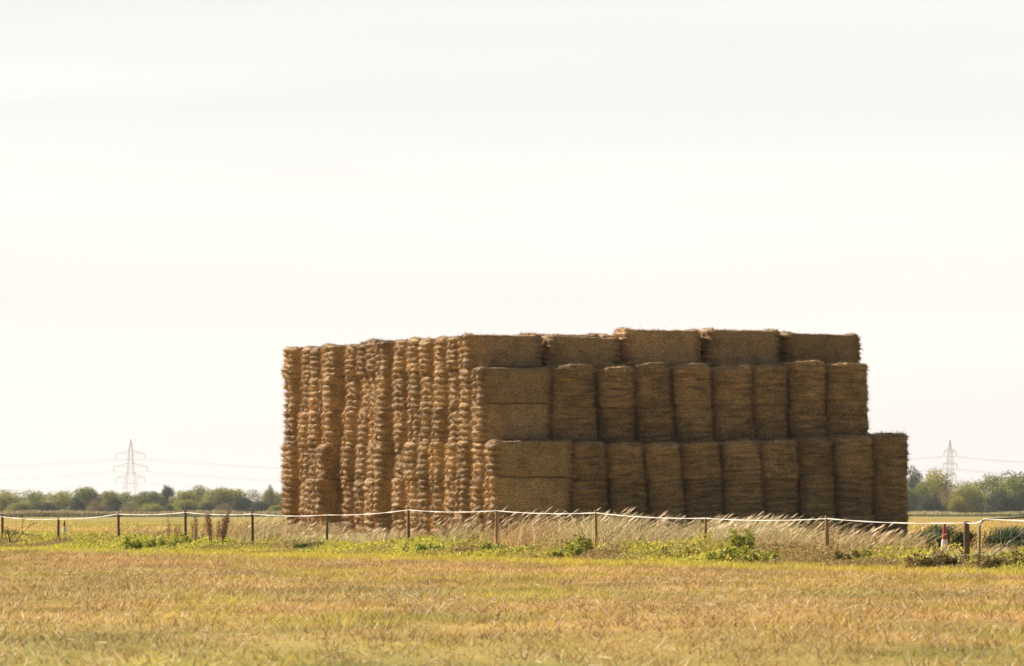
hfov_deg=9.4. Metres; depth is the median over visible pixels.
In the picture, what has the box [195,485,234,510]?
tree
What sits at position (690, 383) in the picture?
straw bale
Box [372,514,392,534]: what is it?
straw bale
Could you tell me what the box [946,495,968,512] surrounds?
tree
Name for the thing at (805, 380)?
straw bale
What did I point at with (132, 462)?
pylon
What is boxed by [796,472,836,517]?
straw bale
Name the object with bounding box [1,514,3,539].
fence post
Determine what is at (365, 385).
straw bale
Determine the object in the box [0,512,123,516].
rough grass bank
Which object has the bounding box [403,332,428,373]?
straw bale
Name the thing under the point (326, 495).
straw bale
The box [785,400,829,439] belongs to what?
straw bale
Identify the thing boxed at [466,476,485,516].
straw bale
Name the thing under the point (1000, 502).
tree
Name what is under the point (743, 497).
straw bale
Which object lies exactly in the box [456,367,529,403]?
straw bale
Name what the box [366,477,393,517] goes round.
straw bale
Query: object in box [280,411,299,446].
straw bale
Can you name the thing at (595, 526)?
fence post
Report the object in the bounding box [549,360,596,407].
straw bale
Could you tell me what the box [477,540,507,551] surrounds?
leafy weed
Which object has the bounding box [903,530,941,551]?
rush clump
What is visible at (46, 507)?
shrub
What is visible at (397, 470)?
straw bale
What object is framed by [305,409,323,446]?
straw bale
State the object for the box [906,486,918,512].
tree
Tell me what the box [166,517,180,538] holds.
dock plant
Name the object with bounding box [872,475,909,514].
straw bale
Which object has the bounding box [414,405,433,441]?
straw bale
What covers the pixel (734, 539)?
leafy weed
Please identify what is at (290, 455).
straw bale
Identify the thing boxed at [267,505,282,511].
shrub
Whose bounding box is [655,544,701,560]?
leafy weed
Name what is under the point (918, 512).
rough grass bank
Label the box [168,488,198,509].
tree
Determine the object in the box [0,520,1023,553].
pasture grass
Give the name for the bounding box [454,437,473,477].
straw bale
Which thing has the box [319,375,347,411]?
straw bale
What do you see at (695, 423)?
straw bale
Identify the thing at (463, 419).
straw bale
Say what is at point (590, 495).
straw bale
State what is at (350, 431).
straw bale
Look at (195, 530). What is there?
dock plant
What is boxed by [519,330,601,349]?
straw bale
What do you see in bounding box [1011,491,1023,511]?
tree
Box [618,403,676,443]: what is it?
straw bale
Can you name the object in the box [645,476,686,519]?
straw bale
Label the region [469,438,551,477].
straw bale
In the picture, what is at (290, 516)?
straw bale
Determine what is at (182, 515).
rough grass bank
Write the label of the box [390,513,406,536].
straw bale
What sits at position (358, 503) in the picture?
straw bale
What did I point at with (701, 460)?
straw bale
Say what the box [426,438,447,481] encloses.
straw bale
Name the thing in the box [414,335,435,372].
straw bale
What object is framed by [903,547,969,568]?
leafy weed
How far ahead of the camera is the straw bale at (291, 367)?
201.41 m
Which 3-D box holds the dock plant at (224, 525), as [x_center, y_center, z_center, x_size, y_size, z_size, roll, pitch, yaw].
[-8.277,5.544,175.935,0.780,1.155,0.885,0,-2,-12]
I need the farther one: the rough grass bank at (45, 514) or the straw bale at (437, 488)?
the rough grass bank at (45, 514)
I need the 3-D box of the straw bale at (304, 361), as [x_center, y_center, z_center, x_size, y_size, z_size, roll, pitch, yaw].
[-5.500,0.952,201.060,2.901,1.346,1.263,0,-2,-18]
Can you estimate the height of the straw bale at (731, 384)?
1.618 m
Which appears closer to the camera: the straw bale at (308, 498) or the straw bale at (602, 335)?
the straw bale at (602, 335)
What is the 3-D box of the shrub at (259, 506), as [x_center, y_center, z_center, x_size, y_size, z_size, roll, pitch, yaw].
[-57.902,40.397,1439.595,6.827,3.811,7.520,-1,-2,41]
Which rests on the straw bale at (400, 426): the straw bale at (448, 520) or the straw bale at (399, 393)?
the straw bale at (399, 393)
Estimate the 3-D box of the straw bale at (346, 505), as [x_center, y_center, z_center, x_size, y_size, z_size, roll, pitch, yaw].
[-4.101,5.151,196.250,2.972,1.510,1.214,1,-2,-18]
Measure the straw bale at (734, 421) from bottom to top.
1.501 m
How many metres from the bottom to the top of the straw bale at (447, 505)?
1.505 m
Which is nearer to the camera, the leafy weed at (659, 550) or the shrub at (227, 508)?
the leafy weed at (659, 550)
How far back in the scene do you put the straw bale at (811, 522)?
185.90 m
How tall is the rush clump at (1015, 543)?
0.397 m
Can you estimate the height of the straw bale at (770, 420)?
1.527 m
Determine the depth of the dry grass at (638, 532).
151.66 m
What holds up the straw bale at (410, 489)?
on the straw bale at (413, 523)
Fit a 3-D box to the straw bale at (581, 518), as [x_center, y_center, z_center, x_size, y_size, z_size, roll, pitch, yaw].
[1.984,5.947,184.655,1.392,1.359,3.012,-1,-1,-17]
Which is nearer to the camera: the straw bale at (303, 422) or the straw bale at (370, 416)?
the straw bale at (370, 416)
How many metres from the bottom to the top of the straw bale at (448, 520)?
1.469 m
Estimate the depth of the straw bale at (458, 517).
185.18 m
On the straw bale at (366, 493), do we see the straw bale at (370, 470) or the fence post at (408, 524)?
the straw bale at (370, 470)
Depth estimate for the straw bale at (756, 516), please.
185.09 m
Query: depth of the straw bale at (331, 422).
196.62 m
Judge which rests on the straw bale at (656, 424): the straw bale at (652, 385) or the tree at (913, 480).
the straw bale at (652, 385)
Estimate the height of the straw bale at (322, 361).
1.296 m
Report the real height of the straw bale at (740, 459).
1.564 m
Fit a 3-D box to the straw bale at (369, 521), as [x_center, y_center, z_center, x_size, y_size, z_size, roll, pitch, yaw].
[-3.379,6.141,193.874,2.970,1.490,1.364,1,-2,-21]
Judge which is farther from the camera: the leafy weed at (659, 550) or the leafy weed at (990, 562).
the leafy weed at (659, 550)
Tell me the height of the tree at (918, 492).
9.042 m
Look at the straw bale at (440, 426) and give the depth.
187.55 m
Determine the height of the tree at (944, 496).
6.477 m
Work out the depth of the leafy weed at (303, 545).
165.86 m
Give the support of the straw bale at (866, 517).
on the ground at (508, 645)
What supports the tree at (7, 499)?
on the ground at (508, 645)
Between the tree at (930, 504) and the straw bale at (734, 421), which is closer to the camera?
the straw bale at (734, 421)
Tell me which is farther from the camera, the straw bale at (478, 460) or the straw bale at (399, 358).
the straw bale at (399, 358)
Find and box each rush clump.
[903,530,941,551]
[913,524,970,550]
[951,530,986,548]
[975,525,1023,549]
[1007,539,1023,549]
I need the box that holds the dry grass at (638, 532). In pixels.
[8,510,1023,561]
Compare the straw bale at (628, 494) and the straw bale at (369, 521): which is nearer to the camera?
the straw bale at (628, 494)
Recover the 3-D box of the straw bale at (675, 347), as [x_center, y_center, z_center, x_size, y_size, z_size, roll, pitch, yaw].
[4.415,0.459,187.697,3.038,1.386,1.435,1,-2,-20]
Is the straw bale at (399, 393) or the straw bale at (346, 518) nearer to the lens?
the straw bale at (399, 393)
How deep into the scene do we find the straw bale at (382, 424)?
192.06 m
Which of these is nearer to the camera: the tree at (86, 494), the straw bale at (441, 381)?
the straw bale at (441, 381)
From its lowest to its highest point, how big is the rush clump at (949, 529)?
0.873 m
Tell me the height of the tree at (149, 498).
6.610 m
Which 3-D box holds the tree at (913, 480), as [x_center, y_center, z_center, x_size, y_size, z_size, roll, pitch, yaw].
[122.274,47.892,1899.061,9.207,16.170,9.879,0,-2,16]
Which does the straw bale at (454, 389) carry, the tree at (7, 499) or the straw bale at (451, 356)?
the straw bale at (451, 356)
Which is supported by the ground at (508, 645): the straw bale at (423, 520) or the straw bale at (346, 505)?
the straw bale at (423, 520)
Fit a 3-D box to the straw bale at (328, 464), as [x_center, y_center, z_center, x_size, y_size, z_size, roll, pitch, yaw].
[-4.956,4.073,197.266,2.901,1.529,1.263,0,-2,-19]
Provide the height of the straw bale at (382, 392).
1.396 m
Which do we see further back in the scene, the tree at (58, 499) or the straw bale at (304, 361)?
the tree at (58, 499)
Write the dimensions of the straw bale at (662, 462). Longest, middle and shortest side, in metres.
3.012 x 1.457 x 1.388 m
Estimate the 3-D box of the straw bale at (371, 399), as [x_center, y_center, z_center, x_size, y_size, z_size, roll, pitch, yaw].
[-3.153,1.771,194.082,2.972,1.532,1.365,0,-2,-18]
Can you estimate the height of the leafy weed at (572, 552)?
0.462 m
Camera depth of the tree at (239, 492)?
1547.90 m
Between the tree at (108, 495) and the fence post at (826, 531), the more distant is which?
the tree at (108, 495)
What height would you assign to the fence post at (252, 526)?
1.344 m
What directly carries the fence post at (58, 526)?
on the ground at (508, 645)
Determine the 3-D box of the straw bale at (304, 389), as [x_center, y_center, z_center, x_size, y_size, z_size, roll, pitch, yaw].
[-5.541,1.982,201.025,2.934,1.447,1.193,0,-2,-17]
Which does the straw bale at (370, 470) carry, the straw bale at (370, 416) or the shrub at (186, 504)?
the straw bale at (370, 416)
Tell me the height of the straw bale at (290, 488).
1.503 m
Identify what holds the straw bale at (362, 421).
on the straw bale at (360, 460)
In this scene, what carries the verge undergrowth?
on the ground at (508, 645)
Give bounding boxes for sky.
[0,0,1023,504]
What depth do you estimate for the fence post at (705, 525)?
141.36 m
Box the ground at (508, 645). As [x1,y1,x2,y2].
[0,517,1023,665]
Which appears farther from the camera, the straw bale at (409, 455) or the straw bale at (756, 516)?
the straw bale at (409, 455)
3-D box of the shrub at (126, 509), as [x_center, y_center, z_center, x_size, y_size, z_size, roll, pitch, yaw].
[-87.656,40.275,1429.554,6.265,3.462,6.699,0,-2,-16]
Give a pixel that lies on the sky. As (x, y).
(193, 193)
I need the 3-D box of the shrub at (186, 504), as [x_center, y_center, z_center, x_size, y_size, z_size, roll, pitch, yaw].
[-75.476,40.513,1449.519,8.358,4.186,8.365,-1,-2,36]
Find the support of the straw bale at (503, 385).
on the straw bale at (521, 422)
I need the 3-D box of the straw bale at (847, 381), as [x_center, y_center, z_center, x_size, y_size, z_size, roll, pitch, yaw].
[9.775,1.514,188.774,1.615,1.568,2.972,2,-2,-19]
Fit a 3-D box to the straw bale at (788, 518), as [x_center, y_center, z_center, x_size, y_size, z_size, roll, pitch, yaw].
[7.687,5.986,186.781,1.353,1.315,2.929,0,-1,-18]
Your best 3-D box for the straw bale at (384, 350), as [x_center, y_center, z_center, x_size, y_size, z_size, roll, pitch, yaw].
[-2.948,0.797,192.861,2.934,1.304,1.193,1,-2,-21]
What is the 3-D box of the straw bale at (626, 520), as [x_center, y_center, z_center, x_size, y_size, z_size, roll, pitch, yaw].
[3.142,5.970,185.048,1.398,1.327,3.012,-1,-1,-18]
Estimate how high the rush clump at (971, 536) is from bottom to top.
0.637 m
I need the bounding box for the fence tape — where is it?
[2,509,1023,523]
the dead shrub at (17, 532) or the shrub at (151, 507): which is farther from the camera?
the shrub at (151, 507)
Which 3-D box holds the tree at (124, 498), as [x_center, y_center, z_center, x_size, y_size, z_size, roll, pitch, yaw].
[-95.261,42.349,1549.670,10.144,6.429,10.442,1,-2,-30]
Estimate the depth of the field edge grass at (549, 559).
142.43 m
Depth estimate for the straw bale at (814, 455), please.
185.99 m
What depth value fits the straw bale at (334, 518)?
196.54 m
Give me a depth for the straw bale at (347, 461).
195.58 m
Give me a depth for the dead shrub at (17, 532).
193.90 m
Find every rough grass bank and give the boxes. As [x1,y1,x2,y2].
[0,509,282,514]
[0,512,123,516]
[121,514,283,516]
[906,510,1023,514]
[908,514,1023,516]
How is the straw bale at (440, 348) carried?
on the straw bale at (441, 381)
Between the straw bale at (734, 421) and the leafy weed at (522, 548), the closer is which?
the leafy weed at (522, 548)
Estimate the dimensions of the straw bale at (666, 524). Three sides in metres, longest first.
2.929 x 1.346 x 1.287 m
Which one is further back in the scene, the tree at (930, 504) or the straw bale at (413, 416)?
the tree at (930, 504)
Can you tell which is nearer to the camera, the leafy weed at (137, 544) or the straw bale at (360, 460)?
the leafy weed at (137, 544)
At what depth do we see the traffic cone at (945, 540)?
149.87 m
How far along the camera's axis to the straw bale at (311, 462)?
199.25 m
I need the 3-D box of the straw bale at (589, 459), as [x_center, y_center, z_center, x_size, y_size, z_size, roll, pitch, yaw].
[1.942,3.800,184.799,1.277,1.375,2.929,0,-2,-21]
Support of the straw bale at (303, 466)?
on the straw bale at (301, 498)
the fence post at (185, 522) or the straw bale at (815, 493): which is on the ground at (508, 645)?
the fence post at (185, 522)
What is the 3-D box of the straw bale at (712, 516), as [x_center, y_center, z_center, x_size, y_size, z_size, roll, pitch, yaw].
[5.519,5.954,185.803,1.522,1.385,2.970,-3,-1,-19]
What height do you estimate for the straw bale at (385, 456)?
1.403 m
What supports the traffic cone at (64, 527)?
on the ground at (508, 645)
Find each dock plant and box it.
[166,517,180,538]
[190,516,206,539]
[205,509,230,543]
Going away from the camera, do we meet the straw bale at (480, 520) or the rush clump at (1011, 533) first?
the rush clump at (1011, 533)
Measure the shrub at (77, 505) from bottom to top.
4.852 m
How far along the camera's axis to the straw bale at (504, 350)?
185.52 m
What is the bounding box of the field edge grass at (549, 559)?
[0,540,1023,575]
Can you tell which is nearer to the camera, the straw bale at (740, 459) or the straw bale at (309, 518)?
the straw bale at (740, 459)
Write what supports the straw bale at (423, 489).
on the straw bale at (423, 520)
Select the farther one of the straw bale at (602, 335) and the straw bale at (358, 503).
the straw bale at (358, 503)
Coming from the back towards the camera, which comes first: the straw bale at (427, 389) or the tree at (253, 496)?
the tree at (253, 496)
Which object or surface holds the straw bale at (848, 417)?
on the straw bale at (853, 458)
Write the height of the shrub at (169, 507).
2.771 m
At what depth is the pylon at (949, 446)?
4059.45 m
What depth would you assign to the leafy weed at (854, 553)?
130.91 m
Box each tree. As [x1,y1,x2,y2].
[0,488,25,511]
[17,489,51,509]
[37,489,72,509]
[64,486,105,511]
[99,489,121,506]
[111,491,143,508]
[127,490,167,509]
[160,484,175,506]
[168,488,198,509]
[186,485,209,503]
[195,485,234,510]
[229,488,251,508]
[246,489,264,502]
[258,492,282,506]
[262,484,276,507]
[906,464,922,491]
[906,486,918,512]
[909,481,935,510]
[913,494,947,511]
[916,467,955,502]
[937,489,953,510]
[945,479,987,512]
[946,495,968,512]
[966,474,1015,503]
[977,489,1015,512]
[984,469,1023,506]
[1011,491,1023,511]
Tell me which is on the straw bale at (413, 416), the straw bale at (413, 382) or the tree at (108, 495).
the straw bale at (413, 382)
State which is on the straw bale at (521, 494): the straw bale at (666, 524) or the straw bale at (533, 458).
the straw bale at (533, 458)
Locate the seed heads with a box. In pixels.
[24,506,925,550]
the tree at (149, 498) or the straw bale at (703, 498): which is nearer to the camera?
the straw bale at (703, 498)
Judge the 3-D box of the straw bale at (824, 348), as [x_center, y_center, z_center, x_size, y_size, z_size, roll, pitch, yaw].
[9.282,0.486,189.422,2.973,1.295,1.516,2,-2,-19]
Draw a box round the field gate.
[979,516,1023,554]
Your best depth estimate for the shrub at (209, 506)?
1438.81 m
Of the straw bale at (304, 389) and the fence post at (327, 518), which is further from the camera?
the straw bale at (304, 389)
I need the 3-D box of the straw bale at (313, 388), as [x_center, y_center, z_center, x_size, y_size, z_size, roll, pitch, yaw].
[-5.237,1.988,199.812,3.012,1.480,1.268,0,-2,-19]
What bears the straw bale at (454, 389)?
on the straw bale at (452, 416)
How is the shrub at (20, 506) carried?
on the ground at (508, 645)
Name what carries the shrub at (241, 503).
on the ground at (508, 645)
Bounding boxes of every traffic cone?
[62,520,65,534]
[941,524,948,553]
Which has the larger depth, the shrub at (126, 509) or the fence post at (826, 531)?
the shrub at (126, 509)
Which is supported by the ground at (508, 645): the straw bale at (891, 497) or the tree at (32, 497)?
the tree at (32, 497)
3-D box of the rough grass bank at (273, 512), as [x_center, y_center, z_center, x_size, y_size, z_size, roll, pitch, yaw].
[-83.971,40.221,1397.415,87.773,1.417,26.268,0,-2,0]
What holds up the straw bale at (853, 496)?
on the straw bale at (866, 517)
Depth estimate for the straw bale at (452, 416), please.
186.63 m
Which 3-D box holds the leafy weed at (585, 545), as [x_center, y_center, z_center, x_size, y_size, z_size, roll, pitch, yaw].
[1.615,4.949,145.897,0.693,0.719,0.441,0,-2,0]
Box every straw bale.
[278,478,300,515]
[279,445,300,479]
[280,345,303,379]
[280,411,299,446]
[282,378,302,413]
[282,513,300,532]
[293,407,309,450]
[295,446,310,482]
[296,480,306,514]
[297,344,321,379]
[297,513,306,530]
[298,376,311,411]
[299,476,315,516]
[300,514,319,530]
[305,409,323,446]
[305,445,317,478]
[305,474,344,516]
[306,377,321,411]
[308,345,322,378]
[312,439,342,479]
[314,377,323,414]
[316,514,342,533]
[317,342,347,375]
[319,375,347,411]
[319,408,343,445]
[320,344,345,377]
[338,445,357,483]
[338,478,355,513]
[340,409,358,445]
[340,513,357,534]
[341,343,359,379]
[342,376,362,410]
[351,341,370,378]
[351,479,365,515]
[352,443,368,479]
[353,515,366,535]
[354,407,371,444]
[357,376,371,410]
[360,476,374,512]
[361,512,376,534]
[362,338,436,374]
[364,407,376,442]
[364,441,375,479]
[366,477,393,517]
[367,374,376,406]
[369,340,395,376]
[369,440,397,478]
[370,409,395,445]
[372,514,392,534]
[373,374,393,410]
[388,408,409,444]
[388,475,407,514]
[389,372,408,410]
[390,338,408,373]
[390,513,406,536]
[392,443,404,479]
[400,439,418,480]
[401,479,419,516]
[402,407,421,441]
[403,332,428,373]
[403,513,419,534]
[405,372,422,410]
[412,478,433,518]
[412,512,432,535]
[413,439,431,480]
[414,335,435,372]
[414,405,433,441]
[418,370,435,406]
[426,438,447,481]
[426,479,447,515]
[428,406,450,442]
[429,366,449,407]
[429,513,447,533]
[430,334,511,370]
[441,476,458,516]
[442,334,461,372]
[442,435,458,480]
[444,514,454,533]
[445,369,460,405]
[445,404,460,442]
[448,477,472,516]
[450,513,472,534]
[454,331,546,368]
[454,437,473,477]
[455,401,472,441]
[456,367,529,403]
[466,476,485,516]
[468,400,552,443]
[469,363,553,405]
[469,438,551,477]
[470,515,487,535]
[479,474,573,515]
[480,437,574,479]
[481,514,572,540]
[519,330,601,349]
[540,333,622,368]
[548,403,599,442]
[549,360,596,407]
[570,478,609,517]
[570,516,606,534]
[572,440,608,481]
[593,361,636,408]
[596,406,638,442]
[597,332,612,337]
[605,440,645,480]
[606,476,649,518]
[606,517,644,528]
[610,326,703,365]
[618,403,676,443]
[625,359,672,408]
[642,438,682,483]
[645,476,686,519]
[646,514,685,536]
[656,402,716,442]
[668,360,712,406]
[668,439,723,482]
[682,477,725,517]
[685,513,728,534]
[698,326,781,366]
[710,362,754,405]
[710,402,758,441]
[718,437,763,480]
[721,477,764,518]
[726,515,764,530]
[746,361,789,407]
[752,404,789,440]
[758,438,799,480]
[759,478,800,518]
[765,516,798,532]
[777,358,827,404]
[778,330,863,363]
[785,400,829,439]
[787,435,835,477]
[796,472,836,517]
[796,513,838,539]
[823,360,869,402]
[825,400,872,437]
[830,434,875,479]
[833,477,875,515]
[834,513,876,540]
[864,429,910,481]
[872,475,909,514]
[874,512,909,541]
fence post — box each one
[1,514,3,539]
[57,517,59,538]
[117,513,119,537]
[184,510,186,538]
[251,511,253,541]
[326,513,328,541]
[407,509,409,538]
[495,509,497,543]
[594,510,597,546]
[704,517,706,551]
[825,516,828,546]
[964,521,969,559]
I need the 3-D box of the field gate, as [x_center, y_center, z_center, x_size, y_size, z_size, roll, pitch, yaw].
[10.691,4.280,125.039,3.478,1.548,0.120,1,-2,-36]
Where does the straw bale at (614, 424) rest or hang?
on the straw bale at (624, 460)
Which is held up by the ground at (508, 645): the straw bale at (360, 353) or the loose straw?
the loose straw
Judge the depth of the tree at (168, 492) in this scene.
1568.81 m
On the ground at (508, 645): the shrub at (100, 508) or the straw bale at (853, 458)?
the shrub at (100, 508)
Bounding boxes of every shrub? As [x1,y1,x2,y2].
[3,517,37,542]
[4,501,33,510]
[32,501,61,510]
[68,495,87,510]
[86,499,106,511]
[102,496,124,511]
[119,502,141,512]
[137,502,165,511]
[163,504,175,511]
[172,498,200,510]
[198,501,216,512]
[211,503,233,510]
[226,496,252,511]
[247,500,272,511]
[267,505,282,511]
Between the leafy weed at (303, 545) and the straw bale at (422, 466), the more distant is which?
the straw bale at (422, 466)
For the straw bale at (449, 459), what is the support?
on the straw bale at (447, 505)
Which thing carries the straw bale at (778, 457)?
on the straw bale at (780, 497)
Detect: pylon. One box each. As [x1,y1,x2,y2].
[114,439,147,495]
[944,441,957,490]
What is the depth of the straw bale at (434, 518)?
187.47 m
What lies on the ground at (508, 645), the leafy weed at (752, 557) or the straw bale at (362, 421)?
the leafy weed at (752, 557)
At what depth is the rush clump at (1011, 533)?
181.69 m
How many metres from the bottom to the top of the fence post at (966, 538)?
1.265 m
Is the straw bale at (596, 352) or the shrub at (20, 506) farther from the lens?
the shrub at (20, 506)
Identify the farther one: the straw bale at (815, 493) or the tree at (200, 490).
the tree at (200, 490)
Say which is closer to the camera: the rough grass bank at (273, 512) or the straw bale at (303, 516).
the straw bale at (303, 516)
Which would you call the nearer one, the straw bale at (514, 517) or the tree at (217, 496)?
the straw bale at (514, 517)
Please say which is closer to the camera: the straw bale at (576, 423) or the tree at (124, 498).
the straw bale at (576, 423)
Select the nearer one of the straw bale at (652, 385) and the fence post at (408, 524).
the fence post at (408, 524)
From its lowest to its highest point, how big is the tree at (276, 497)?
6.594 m
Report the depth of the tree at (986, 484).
1497.96 m
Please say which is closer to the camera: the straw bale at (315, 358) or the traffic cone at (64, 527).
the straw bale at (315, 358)
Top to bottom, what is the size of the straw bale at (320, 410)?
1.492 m
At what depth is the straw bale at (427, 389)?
188.86 m
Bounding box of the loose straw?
[0,557,1023,665]
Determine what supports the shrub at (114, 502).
on the ground at (508, 645)
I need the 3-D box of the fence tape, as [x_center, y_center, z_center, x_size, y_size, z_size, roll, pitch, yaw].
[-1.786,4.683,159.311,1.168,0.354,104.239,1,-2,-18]
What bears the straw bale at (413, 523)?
on the ground at (508, 645)
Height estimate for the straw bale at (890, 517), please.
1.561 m
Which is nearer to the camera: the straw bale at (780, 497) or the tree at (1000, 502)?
the straw bale at (780, 497)
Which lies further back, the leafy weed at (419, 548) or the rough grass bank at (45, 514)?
the rough grass bank at (45, 514)
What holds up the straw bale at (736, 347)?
on the straw bale at (769, 383)
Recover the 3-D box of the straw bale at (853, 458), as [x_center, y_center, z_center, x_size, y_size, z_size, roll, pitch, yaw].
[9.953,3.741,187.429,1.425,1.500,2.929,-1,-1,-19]
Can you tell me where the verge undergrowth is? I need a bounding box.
[0,528,1023,571]
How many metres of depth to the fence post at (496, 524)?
154.82 m
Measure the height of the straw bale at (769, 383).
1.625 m
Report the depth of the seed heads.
150.47 m
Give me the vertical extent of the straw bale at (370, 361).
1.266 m
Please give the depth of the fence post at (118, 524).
188.45 m
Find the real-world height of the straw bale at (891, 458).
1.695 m
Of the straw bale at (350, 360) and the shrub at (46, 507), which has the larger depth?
the shrub at (46, 507)
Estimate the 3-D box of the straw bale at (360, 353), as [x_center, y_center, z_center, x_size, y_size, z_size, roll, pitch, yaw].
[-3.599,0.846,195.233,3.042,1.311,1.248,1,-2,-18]
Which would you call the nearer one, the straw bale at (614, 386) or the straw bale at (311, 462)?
the straw bale at (614, 386)
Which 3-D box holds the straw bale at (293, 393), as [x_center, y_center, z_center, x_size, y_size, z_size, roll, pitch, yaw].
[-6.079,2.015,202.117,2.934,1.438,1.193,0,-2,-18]
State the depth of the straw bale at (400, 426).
191.02 m
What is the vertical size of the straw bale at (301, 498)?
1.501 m
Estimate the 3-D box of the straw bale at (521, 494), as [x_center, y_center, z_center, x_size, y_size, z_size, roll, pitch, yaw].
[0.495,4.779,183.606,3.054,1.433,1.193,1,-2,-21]
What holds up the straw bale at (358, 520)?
on the ground at (508, 645)
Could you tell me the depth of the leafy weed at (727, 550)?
135.85 m
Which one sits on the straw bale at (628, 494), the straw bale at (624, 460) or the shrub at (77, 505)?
the straw bale at (624, 460)
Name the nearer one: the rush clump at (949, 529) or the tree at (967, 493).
the rush clump at (949, 529)
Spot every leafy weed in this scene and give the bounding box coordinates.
[121,534,191,550]
[293,541,324,548]
[416,544,439,551]
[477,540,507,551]
[499,545,539,554]
[547,542,585,559]
[570,529,594,550]
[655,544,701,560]
[706,545,751,562]
[726,526,756,560]
[745,549,783,563]
[832,548,871,560]
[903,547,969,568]
[971,548,1023,569]
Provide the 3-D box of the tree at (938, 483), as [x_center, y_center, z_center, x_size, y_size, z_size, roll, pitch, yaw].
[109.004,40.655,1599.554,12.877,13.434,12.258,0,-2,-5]
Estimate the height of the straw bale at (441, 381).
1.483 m
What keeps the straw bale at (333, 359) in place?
on the straw bale at (333, 394)
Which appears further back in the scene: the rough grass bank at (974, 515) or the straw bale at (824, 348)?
the rough grass bank at (974, 515)
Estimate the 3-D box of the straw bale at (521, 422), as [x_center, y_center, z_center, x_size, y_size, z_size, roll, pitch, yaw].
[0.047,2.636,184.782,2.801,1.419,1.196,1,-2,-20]
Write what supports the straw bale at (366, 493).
on the straw bale at (369, 521)
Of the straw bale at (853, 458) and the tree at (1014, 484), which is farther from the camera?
the tree at (1014, 484)
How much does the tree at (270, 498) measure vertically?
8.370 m
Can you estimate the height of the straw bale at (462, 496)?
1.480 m
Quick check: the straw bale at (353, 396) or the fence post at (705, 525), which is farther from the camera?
the straw bale at (353, 396)
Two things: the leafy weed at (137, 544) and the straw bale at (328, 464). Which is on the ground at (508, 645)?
the leafy weed at (137, 544)
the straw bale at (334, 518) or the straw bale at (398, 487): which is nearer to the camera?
the straw bale at (398, 487)

